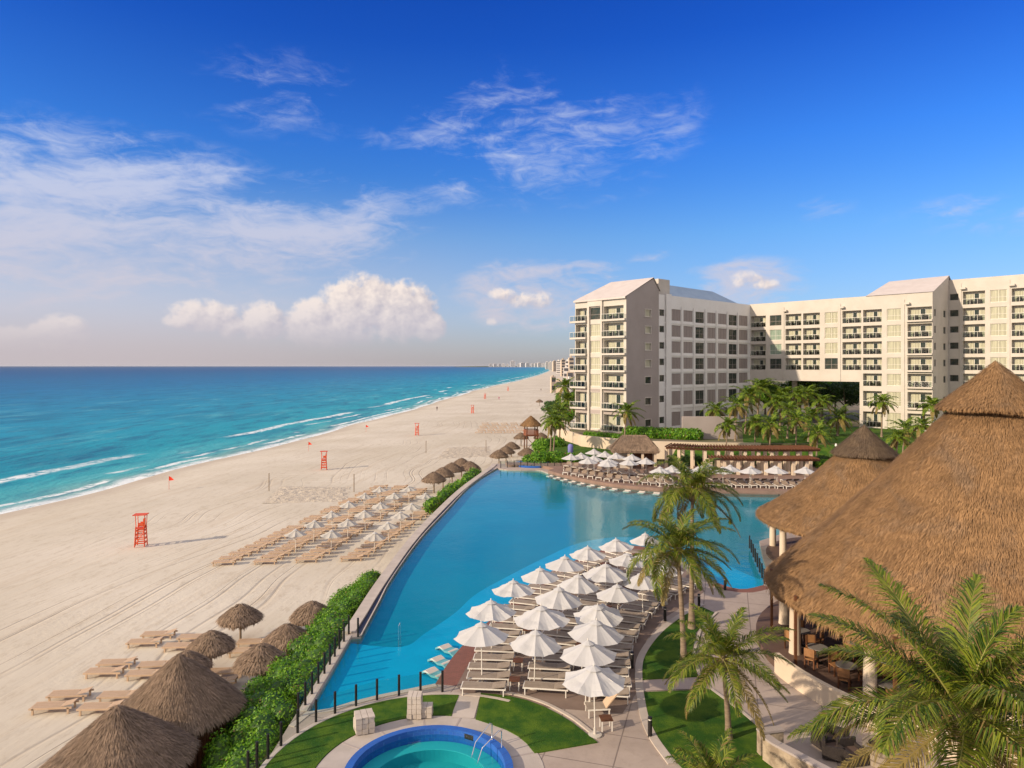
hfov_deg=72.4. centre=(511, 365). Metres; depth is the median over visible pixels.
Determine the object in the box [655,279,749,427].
hotel wing
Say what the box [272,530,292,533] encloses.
beach lounger
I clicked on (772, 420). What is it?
palm tree
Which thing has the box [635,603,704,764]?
kerb
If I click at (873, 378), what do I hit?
window
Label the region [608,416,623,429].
window
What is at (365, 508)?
beach lounger
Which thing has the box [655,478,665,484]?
sun lounger
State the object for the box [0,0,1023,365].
sky
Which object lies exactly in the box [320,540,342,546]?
beach lounger
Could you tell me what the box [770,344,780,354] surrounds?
window
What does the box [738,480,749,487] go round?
sun lounger
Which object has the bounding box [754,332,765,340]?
window
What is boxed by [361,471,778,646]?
pool floor
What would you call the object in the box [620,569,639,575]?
sun lounger
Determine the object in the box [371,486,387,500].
canvas umbrella
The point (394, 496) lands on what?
canvas umbrella
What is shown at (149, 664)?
beach lounger
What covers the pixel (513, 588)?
canvas umbrella
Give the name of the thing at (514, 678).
side table
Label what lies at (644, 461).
canvas umbrella
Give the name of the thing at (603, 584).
sun lounger
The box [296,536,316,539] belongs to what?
beach lounger
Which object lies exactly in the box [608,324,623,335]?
window
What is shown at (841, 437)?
lawn
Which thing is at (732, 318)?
window
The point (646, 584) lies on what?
canvas umbrella
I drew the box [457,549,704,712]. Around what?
deck floor
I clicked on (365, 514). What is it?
canvas umbrella
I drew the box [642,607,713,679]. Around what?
lawn
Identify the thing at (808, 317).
window
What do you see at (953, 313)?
window
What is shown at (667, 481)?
sun lounger
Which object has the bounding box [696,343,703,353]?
window
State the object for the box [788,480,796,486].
sun lounger
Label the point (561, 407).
palm tree
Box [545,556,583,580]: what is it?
canvas umbrella
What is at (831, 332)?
window
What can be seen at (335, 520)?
beach lounger
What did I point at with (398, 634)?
pool ladder
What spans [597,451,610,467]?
canvas umbrella
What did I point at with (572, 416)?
broadleaf tree
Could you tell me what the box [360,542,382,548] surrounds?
beach lounger
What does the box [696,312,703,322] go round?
window
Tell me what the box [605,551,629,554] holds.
sun lounger
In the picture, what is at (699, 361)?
window
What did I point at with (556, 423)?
palm tree
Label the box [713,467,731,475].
canvas umbrella
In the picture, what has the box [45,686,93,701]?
beach lounger
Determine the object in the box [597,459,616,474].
canvas umbrella
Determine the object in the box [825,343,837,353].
window
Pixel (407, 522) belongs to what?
beach lounger
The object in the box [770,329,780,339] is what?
window
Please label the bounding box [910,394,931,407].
window
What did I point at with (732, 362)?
window
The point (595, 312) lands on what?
window
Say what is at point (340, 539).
beach lounger
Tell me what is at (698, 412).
window
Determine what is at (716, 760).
palm tree
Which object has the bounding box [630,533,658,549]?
canvas umbrella
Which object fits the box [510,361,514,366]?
distant building
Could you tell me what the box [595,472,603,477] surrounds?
sun lounger
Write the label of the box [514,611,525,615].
sun lounger
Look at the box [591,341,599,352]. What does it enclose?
window
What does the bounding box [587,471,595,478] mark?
sun lounger
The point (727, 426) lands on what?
palm tree
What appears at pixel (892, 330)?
window
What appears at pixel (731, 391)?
window
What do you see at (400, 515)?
canvas umbrella
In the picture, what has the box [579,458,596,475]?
canvas umbrella
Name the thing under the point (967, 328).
window
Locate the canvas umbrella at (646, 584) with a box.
[622,572,660,617]
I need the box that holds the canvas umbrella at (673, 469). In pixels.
[665,465,677,484]
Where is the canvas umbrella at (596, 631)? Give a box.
[568,618,624,645]
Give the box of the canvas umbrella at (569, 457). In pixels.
[561,454,579,470]
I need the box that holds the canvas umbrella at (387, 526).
[377,522,398,543]
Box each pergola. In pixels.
[665,443,820,470]
[707,454,819,474]
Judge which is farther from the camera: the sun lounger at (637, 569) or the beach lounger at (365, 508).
the beach lounger at (365, 508)
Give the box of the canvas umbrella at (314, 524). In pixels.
[304,520,324,541]
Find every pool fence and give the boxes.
[246,670,443,767]
[297,615,349,716]
[357,618,358,636]
[500,460,554,467]
[749,536,764,583]
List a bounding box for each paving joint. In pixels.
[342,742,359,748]
[511,752,533,757]
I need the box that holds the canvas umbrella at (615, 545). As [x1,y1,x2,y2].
[599,537,633,567]
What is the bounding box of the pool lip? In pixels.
[360,468,496,637]
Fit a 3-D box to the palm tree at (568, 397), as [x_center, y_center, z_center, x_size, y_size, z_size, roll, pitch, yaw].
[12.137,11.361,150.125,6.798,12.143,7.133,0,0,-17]
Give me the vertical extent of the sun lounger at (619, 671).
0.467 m
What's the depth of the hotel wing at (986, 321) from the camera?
130.19 m
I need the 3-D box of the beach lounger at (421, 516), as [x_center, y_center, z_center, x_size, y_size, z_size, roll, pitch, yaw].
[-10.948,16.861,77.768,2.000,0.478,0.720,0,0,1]
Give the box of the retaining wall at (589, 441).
[557,428,760,458]
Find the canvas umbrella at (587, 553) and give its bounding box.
[569,545,605,569]
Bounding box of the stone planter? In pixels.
[862,735,905,767]
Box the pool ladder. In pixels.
[398,623,400,645]
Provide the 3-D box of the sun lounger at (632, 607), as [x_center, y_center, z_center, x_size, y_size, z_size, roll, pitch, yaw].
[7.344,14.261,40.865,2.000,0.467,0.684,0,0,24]
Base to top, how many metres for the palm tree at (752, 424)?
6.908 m
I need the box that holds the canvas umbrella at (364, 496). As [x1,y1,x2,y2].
[356,493,373,505]
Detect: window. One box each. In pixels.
[580,310,586,317]
[580,326,586,333]
[580,343,586,349]
[580,359,586,366]
[580,375,586,382]
[580,393,586,402]
[580,414,586,423]
[591,307,599,319]
[591,324,599,335]
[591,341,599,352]
[591,357,599,369]
[591,374,599,385]
[591,392,599,406]
[591,414,599,428]
[608,307,623,318]
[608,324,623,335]
[608,342,623,352]
[608,359,623,369]
[608,376,623,386]
[608,394,623,407]
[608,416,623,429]
[645,310,649,316]
[645,326,649,332]
[645,343,649,349]
[645,360,649,366]
[645,377,649,383]
[645,398,649,404]
[645,420,649,425]
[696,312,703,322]
[696,327,703,338]
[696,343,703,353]
[696,358,703,368]
[696,373,703,384]
[696,390,703,403]
[696,410,703,415]
[729,315,735,325]
[729,329,735,339]
[729,344,735,354]
[729,358,735,368]
[729,373,735,383]
[729,389,735,401]
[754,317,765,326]
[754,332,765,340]
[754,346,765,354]
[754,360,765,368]
[770,315,780,325]
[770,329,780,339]
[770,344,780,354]
[770,359,780,368]
[788,315,800,325]
[788,330,800,339]
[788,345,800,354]
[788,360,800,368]
[806,314,819,324]
[806,329,819,339]
[806,345,819,354]
[806,360,819,369]
[825,312,837,322]
[825,327,837,338]
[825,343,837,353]
[825,358,837,368]
[845,312,860,322]
[845,328,860,338]
[845,344,860,353]
[845,359,860,369]
[866,311,881,321]
[866,327,881,337]
[866,343,881,353]
[866,359,881,369]
[866,375,881,385]
[866,392,881,405]
[866,413,881,426]
[887,308,900,320]
[887,325,900,336]
[887,341,900,352]
[887,358,900,368]
[887,374,900,385]
[887,392,900,406]
[887,413,900,426]
[910,308,931,319]
[910,325,931,336]
[910,342,931,352]
[910,359,931,369]
[910,375,931,386]
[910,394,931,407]
[910,415,930,427]
[950,294,957,300]
[950,310,957,316]
[950,326,957,332]
[950,342,957,348]
[950,359,957,364]
[950,375,957,380]
[965,293,984,304]
[965,309,984,320]
[965,326,984,336]
[965,342,984,353]
[965,359,984,369]
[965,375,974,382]
[990,289,1006,301]
[990,306,1006,318]
[990,323,1006,335]
[990,340,1006,352]
[990,357,1006,367]
[1014,290,1023,301]
[1014,307,1023,318]
[1014,324,1023,335]
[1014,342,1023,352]
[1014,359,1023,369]
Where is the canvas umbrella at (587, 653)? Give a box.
[560,638,616,704]
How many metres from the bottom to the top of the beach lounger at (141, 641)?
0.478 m
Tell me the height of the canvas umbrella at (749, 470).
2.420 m
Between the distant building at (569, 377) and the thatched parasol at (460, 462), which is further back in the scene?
the distant building at (569, 377)
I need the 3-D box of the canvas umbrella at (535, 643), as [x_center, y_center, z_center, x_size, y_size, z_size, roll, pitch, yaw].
[1.060,13.156,31.523,2.228,2.706,2.230,0,0,26]
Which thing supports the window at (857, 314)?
in the hotel wing at (891, 338)
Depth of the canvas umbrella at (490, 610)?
34.67 m
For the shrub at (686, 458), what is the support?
on the terrace paving at (626, 743)
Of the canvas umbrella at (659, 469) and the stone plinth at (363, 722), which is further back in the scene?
the canvas umbrella at (659, 469)
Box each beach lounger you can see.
[28,698,78,714]
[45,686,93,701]
[76,699,124,715]
[83,665,126,678]
[95,656,137,668]
[96,689,136,701]
[124,668,159,680]
[125,636,163,648]
[136,660,167,668]
[140,628,177,639]
[161,642,189,652]
[176,633,202,641]
[210,667,240,677]
[211,558,237,565]
[219,554,244,560]
[222,674,238,684]
[227,647,249,657]
[228,550,253,556]
[236,638,263,646]
[237,547,261,552]
[244,543,267,549]
[253,540,276,545]
[253,557,278,564]
[259,536,281,541]
[260,553,284,559]
[267,533,287,538]
[268,549,291,555]
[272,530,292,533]
[274,545,297,551]
[280,527,301,530]
[281,542,304,548]
[286,525,305,529]
[287,538,309,544]
[294,555,318,562]
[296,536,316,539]
[299,519,318,524]
[301,533,321,538]
[301,551,325,558]
[303,516,321,520]
[305,529,325,533]
[309,547,332,554]
[312,527,331,530]
[315,544,338,549]
[320,509,337,513]
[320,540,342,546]
[321,524,337,529]
[323,507,341,511]
[327,518,345,523]
[327,537,348,542]
[334,516,352,519]
[334,534,352,539]
[339,514,354,518]
[339,530,359,536]
[339,554,363,561]
[343,527,363,532]
[347,509,363,513]
[347,550,370,556]
[349,507,367,509]
[349,524,368,529]
[354,547,377,552]
[355,521,373,526]
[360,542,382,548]
[363,500,379,502]
[363,516,381,521]
[364,539,385,545]
[366,498,382,501]
[381,507,396,511]
[381,529,400,534]
[381,532,397,537]
[386,502,402,506]
[387,526,404,531]
[393,498,409,501]
[394,523,411,528]
[396,520,414,525]
[401,494,415,498]
[405,515,422,520]
[409,513,426,517]
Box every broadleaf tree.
[540,400,560,411]
[564,408,574,426]
[750,380,775,416]
[760,381,800,416]
[787,381,821,415]
[804,381,846,417]
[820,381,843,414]
[826,381,859,417]
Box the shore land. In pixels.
[459,366,530,366]
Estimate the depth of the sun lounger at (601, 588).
44.45 m
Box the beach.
[0,370,574,767]
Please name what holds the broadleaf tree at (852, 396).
on the garden ground at (855, 408)
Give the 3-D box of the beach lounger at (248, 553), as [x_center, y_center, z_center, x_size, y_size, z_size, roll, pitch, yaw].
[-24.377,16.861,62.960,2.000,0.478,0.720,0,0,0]
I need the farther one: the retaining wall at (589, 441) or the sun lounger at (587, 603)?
the retaining wall at (589, 441)
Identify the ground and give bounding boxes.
[569,400,907,461]
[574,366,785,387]
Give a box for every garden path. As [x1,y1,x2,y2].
[452,692,480,717]
[643,678,710,690]
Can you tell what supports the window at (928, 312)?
in the hotel wing at (891, 338)
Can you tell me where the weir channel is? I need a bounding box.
[359,468,495,633]
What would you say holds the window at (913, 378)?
in the hotel wing at (891, 338)
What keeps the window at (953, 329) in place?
in the hotel wing at (986, 321)
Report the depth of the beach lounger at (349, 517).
77.35 m
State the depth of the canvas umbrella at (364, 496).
82.15 m
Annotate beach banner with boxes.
[568,444,572,452]
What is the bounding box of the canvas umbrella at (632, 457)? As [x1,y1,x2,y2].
[623,454,640,471]
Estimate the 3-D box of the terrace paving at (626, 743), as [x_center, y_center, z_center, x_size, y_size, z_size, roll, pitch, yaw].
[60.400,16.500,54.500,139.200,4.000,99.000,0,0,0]
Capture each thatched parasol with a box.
[166,650,215,668]
[184,630,237,667]
[215,603,264,638]
[231,643,287,678]
[261,622,305,655]
[288,600,326,626]
[422,471,446,492]
[435,467,454,487]
[444,462,462,481]
[454,458,467,476]
[461,461,481,472]
[490,449,508,463]
[499,446,514,461]
[505,441,519,456]
[513,433,528,439]
[517,447,532,455]
[533,432,546,438]
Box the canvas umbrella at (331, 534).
[320,529,341,545]
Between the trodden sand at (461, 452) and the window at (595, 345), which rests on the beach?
the trodden sand at (461, 452)
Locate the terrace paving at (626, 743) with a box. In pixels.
[273,464,972,767]
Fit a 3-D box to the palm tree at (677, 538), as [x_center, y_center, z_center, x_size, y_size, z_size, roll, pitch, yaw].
[8.243,10.916,33.840,5.623,7.575,6.122,0,0,0]
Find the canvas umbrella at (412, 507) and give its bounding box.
[403,502,420,518]
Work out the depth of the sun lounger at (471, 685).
30.86 m
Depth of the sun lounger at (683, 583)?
45.47 m
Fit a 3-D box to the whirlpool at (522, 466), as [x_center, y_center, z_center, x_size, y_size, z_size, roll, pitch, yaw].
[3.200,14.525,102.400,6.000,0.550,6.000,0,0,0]
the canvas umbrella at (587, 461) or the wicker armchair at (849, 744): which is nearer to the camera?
the wicker armchair at (849, 744)
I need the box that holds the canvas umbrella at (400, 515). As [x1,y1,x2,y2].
[390,511,409,524]
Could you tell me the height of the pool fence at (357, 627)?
1.010 m
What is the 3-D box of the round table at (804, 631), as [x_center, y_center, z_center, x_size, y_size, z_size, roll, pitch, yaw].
[14.689,13.820,35.566,0.920,0.760,0.920,0,0,0]
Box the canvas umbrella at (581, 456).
[576,453,589,460]
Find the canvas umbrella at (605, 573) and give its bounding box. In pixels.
[582,562,628,603]
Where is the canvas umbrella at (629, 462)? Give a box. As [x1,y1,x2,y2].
[619,459,638,476]
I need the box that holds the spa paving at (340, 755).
[317,716,543,767]
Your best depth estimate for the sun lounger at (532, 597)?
42.78 m
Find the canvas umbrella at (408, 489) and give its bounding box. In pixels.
[401,485,416,493]
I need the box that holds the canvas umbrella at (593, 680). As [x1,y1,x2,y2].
[562,663,624,738]
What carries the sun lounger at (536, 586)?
on the deck floor at (571, 700)
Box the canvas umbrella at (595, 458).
[590,455,603,472]
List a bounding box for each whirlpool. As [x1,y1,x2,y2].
[345,723,512,767]
[519,461,539,467]
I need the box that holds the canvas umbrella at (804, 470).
[794,467,814,475]
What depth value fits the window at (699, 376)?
141.09 m
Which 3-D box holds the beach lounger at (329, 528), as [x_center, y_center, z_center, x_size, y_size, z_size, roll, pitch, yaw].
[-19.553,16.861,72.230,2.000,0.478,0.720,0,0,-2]
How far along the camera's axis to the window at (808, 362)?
145.15 m
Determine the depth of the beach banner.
105.70 m
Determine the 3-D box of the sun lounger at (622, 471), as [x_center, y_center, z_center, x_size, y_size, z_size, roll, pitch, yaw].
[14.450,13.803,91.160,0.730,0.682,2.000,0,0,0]
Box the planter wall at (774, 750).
[756,725,829,767]
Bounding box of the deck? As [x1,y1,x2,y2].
[505,462,818,497]
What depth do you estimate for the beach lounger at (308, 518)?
77.00 m
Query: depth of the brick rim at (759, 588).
45.40 m
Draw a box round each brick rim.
[436,545,644,685]
[714,584,768,591]
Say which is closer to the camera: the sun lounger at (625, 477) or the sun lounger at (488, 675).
the sun lounger at (488, 675)
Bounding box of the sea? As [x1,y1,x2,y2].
[0,366,549,513]
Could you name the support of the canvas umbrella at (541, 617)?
on the deck floor at (571, 700)
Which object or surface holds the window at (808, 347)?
in the hotel wing at (891, 338)
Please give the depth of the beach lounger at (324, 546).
65.06 m
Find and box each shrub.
[521,449,579,462]
[531,436,566,451]
[668,454,832,466]
[815,459,828,467]
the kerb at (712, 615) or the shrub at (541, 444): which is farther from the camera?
the shrub at (541, 444)
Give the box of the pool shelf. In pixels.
[313,537,763,710]
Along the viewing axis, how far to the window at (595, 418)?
130.49 m
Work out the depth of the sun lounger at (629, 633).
36.98 m
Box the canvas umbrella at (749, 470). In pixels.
[738,467,760,486]
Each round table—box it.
[801,627,810,647]
[807,643,827,664]
[835,660,857,683]
[877,679,899,688]
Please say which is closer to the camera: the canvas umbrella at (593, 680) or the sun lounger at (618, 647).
the canvas umbrella at (593, 680)
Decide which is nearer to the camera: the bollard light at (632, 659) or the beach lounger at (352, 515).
the bollard light at (632, 659)
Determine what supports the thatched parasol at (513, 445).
on the beach
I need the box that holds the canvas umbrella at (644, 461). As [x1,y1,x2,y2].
[636,458,654,475]
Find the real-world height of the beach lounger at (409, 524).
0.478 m
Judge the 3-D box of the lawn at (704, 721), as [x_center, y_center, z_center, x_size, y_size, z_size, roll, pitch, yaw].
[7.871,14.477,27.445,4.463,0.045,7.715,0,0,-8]
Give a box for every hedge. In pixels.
[200,569,380,767]
[422,467,480,514]
[583,431,626,438]
[621,425,703,439]
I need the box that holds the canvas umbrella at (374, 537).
[363,532,385,549]
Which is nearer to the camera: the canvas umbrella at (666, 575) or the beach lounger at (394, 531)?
the canvas umbrella at (666, 575)
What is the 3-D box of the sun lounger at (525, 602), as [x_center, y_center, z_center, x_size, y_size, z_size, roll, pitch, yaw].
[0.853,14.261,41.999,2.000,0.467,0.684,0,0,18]
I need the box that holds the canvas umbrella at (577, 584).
[556,573,598,611]
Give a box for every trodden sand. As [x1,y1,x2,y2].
[263,486,350,502]
[434,446,490,459]
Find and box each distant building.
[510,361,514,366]
[545,361,548,368]
[550,375,555,392]
[552,360,555,370]
[556,360,559,372]
[556,378,561,392]
[560,358,565,375]
[563,366,568,385]
[567,370,572,378]
[567,376,572,404]
[568,356,573,380]
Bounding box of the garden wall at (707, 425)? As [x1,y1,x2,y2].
[682,416,736,438]
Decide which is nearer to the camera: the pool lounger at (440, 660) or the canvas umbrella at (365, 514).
the pool lounger at (440, 660)
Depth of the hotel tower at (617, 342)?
129.24 m
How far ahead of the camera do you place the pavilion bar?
97.07 m
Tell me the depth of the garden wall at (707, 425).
115.00 m
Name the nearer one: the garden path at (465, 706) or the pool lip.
the garden path at (465, 706)
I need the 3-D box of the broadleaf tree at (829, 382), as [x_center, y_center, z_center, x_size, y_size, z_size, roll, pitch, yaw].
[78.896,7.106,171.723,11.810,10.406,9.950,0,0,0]
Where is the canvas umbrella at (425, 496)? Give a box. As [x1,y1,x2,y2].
[417,493,431,500]
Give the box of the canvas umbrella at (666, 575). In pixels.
[645,562,682,604]
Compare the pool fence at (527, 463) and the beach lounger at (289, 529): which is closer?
the beach lounger at (289, 529)
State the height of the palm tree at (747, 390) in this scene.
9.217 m
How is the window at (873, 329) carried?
in the hotel wing at (891, 338)
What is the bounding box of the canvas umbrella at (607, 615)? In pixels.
[573,603,623,626]
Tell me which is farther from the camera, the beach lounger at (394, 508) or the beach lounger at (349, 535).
the beach lounger at (394, 508)
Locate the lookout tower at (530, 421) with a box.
[520,416,542,447]
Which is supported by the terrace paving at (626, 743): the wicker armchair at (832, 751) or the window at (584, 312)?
the wicker armchair at (832, 751)
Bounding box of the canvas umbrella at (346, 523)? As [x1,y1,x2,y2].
[337,519,357,536]
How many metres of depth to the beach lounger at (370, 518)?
77.00 m
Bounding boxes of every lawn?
[265,695,458,767]
[475,693,596,752]
[546,441,632,461]
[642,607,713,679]
[644,689,772,767]
[742,425,920,443]
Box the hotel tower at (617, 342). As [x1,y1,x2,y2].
[570,277,660,432]
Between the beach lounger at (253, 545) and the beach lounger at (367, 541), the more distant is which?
the beach lounger at (367, 541)
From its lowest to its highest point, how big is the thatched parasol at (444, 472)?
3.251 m
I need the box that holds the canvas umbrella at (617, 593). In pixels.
[596,583,638,629]
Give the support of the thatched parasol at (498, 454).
on the beach
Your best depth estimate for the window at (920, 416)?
130.68 m
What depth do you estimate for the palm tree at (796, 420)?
106.03 m
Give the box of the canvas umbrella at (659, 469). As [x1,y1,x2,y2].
[649,467,670,486]
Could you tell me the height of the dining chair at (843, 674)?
0.950 m
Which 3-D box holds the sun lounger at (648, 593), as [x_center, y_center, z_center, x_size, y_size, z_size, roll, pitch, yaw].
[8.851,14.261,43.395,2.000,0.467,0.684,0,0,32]
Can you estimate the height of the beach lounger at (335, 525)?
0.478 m
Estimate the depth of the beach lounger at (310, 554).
62.30 m
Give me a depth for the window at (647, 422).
129.51 m
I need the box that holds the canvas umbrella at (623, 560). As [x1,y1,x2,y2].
[609,552,642,570]
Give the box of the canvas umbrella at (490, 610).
[466,598,515,653]
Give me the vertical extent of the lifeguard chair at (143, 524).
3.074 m
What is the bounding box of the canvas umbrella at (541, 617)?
[513,604,569,669]
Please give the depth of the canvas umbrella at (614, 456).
94.82 m
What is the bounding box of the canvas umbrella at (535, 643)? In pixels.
[509,628,561,689]
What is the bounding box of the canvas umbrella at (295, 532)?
[284,528,306,551]
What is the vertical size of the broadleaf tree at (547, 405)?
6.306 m
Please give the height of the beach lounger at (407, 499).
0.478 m
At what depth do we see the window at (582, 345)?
133.85 m
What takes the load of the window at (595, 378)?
in the hotel tower at (617, 342)
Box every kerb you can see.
[260,692,509,767]
[500,691,591,732]
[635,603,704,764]
[693,612,717,675]
[709,688,755,724]
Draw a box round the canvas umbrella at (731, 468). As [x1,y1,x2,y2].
[725,465,740,483]
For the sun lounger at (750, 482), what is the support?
on the deck
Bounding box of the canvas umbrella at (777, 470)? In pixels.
[766,467,788,486]
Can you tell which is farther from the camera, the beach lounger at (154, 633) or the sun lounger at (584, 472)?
the sun lounger at (584, 472)
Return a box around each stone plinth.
[353,708,374,735]
[407,690,432,718]
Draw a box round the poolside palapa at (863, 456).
[754,425,900,560]
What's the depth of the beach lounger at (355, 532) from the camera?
70.16 m
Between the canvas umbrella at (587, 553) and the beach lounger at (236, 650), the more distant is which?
the canvas umbrella at (587, 553)
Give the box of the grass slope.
[673,444,911,456]
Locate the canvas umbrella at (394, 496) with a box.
[386,493,401,506]
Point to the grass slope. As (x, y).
(824, 451)
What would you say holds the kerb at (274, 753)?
on the terrace paving at (626, 743)
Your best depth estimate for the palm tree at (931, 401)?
111.91 m
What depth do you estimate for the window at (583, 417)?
133.85 m
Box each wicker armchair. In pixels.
[811,728,840,750]
[822,731,843,761]
[823,724,849,736]
[836,736,867,766]
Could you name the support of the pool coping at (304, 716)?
on the terrace paving at (626, 743)
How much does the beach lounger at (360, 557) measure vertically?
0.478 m
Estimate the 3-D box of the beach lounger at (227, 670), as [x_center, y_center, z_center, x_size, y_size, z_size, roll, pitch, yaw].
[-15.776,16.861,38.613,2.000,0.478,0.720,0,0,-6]
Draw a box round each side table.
[509,676,519,690]
[513,657,523,671]
[599,714,612,731]
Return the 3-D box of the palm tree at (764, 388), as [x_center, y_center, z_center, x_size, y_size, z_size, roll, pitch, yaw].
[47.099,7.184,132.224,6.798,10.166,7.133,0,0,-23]
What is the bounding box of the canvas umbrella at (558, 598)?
[535,585,581,637]
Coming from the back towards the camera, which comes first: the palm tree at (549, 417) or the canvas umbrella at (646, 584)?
the palm tree at (549, 417)
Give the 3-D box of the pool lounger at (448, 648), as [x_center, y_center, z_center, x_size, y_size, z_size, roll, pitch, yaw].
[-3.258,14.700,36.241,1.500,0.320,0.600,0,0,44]
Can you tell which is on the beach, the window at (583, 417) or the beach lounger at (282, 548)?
the beach lounger at (282, 548)
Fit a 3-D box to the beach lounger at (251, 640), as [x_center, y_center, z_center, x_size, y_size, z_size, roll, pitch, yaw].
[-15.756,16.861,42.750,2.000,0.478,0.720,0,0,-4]
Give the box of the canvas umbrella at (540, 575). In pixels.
[521,567,558,594]
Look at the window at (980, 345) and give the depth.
132.03 m
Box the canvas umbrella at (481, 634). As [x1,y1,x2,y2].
[454,620,508,681]
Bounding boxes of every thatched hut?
[39,704,201,767]
[121,653,247,767]
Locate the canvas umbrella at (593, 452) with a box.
[585,449,600,454]
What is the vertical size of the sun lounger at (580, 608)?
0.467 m
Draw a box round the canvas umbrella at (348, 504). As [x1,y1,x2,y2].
[340,500,357,509]
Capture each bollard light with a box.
[630,651,633,668]
[648,716,651,737]
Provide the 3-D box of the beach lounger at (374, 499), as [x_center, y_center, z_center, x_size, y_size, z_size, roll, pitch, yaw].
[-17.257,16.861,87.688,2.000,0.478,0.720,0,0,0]
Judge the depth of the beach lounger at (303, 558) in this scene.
61.00 m
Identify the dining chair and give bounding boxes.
[784,629,788,647]
[801,620,804,641]
[804,647,817,670]
[805,634,815,654]
[816,630,823,644]
[828,651,838,676]
[838,667,850,691]
[843,643,857,662]
[858,670,862,684]
[882,664,892,678]
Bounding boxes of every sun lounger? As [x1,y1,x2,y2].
[460,681,506,696]
[466,671,510,686]
[467,661,510,670]
[473,653,514,666]
[474,645,513,658]
[489,623,522,634]
[492,617,514,622]
[500,630,520,636]
[500,637,516,644]
[504,604,535,610]
[509,598,537,605]
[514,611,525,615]
[515,595,538,599]
[523,681,567,697]
[527,662,570,670]
[528,584,556,589]
[528,671,570,680]
[532,654,571,667]
[533,589,551,594]
[539,581,561,585]
[542,630,571,637]
[551,637,576,645]
[552,571,576,577]
[556,570,584,574]
[556,624,575,629]
[557,645,572,652]
[562,468,570,474]
[562,610,575,616]
[563,461,571,467]
[565,606,582,610]
[568,618,576,623]
[575,561,598,567]
[578,470,587,477]
[578,560,606,563]
[578,594,608,603]
[580,600,606,605]
[585,687,629,704]
[585,693,617,718]
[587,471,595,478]
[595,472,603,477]
[595,582,622,586]
[598,586,608,590]
[601,552,620,557]
[603,659,630,670]
[604,474,612,481]
[604,644,632,653]
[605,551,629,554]
[611,668,628,677]
[613,475,621,482]
[613,623,640,631]
[615,629,638,642]
[615,651,628,665]
[619,468,626,473]
[619,610,648,619]
[619,637,633,649]
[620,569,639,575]
[620,604,655,617]
[621,617,646,629]
[622,475,629,482]
[623,550,640,553]
[624,567,643,571]
[624,677,631,690]
[625,600,659,612]
[630,476,637,483]
[634,469,642,474]
[637,590,671,602]
[637,595,666,607]
[638,477,647,484]
[647,477,655,485]
[648,589,677,599]
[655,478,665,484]
[662,584,686,592]
[664,478,673,486]
[665,580,695,589]
[672,576,699,588]
[722,479,731,486]
[730,480,741,487]
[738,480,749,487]
[746,480,757,487]
[754,480,766,487]
[763,480,774,488]
[772,480,783,488]
[780,480,792,488]
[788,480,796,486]
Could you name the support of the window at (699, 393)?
in the hotel wing at (704, 349)
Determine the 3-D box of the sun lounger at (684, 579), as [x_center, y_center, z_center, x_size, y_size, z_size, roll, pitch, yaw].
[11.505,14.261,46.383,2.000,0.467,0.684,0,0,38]
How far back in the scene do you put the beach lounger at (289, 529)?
71.82 m
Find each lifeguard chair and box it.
[132,513,148,546]
[320,451,327,469]
[415,423,418,435]
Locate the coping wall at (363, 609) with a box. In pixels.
[345,464,495,633]
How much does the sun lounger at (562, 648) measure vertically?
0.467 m
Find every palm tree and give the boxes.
[539,408,566,450]
[542,412,571,450]
[544,402,579,437]
[552,377,574,423]
[553,391,574,428]
[611,400,645,434]
[622,508,739,666]
[637,455,742,629]
[663,603,795,740]
[664,728,759,767]
[699,401,732,415]
[714,415,744,454]
[719,393,756,440]
[730,383,767,433]
[740,414,767,442]
[744,378,779,421]
[752,412,791,453]
[762,393,792,434]
[766,384,802,430]
[773,401,803,437]
[780,408,813,444]
[784,387,810,433]
[787,557,1023,767]
[792,384,825,430]
[796,407,829,441]
[799,420,837,455]
[809,392,838,436]
[822,404,860,435]
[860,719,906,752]
[866,393,898,436]
[883,427,915,458]
[885,416,916,451]
[905,417,935,437]
[916,396,946,422]
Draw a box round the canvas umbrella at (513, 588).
[491,578,534,628]
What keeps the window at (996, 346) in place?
in the hotel wing at (986, 321)
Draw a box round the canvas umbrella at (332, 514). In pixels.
[322,510,341,529]
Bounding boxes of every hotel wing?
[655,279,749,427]
[750,276,950,430]
[949,274,1023,392]
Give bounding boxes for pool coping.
[289,684,436,726]
[300,635,351,710]
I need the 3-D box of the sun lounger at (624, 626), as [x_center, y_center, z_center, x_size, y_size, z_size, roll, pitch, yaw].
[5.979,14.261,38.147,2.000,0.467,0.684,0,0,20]
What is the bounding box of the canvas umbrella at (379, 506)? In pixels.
[371,501,389,521]
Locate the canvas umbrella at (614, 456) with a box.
[607,453,625,460]
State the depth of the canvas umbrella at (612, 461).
89.87 m
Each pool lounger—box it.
[421,666,440,679]
[427,655,449,667]
[435,643,458,656]
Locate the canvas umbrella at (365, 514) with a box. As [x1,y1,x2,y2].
[355,509,374,529]
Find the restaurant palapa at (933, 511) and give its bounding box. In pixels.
[756,360,1023,767]
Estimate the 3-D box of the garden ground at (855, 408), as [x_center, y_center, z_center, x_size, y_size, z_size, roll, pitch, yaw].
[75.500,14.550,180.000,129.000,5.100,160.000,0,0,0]
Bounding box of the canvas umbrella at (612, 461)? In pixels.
[600,458,618,463]
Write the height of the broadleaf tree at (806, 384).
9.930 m
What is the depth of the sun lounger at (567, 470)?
91.60 m
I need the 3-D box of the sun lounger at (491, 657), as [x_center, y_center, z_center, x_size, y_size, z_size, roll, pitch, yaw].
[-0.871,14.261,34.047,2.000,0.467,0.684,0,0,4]
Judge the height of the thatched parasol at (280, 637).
2.618 m
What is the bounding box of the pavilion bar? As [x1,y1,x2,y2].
[609,434,659,468]

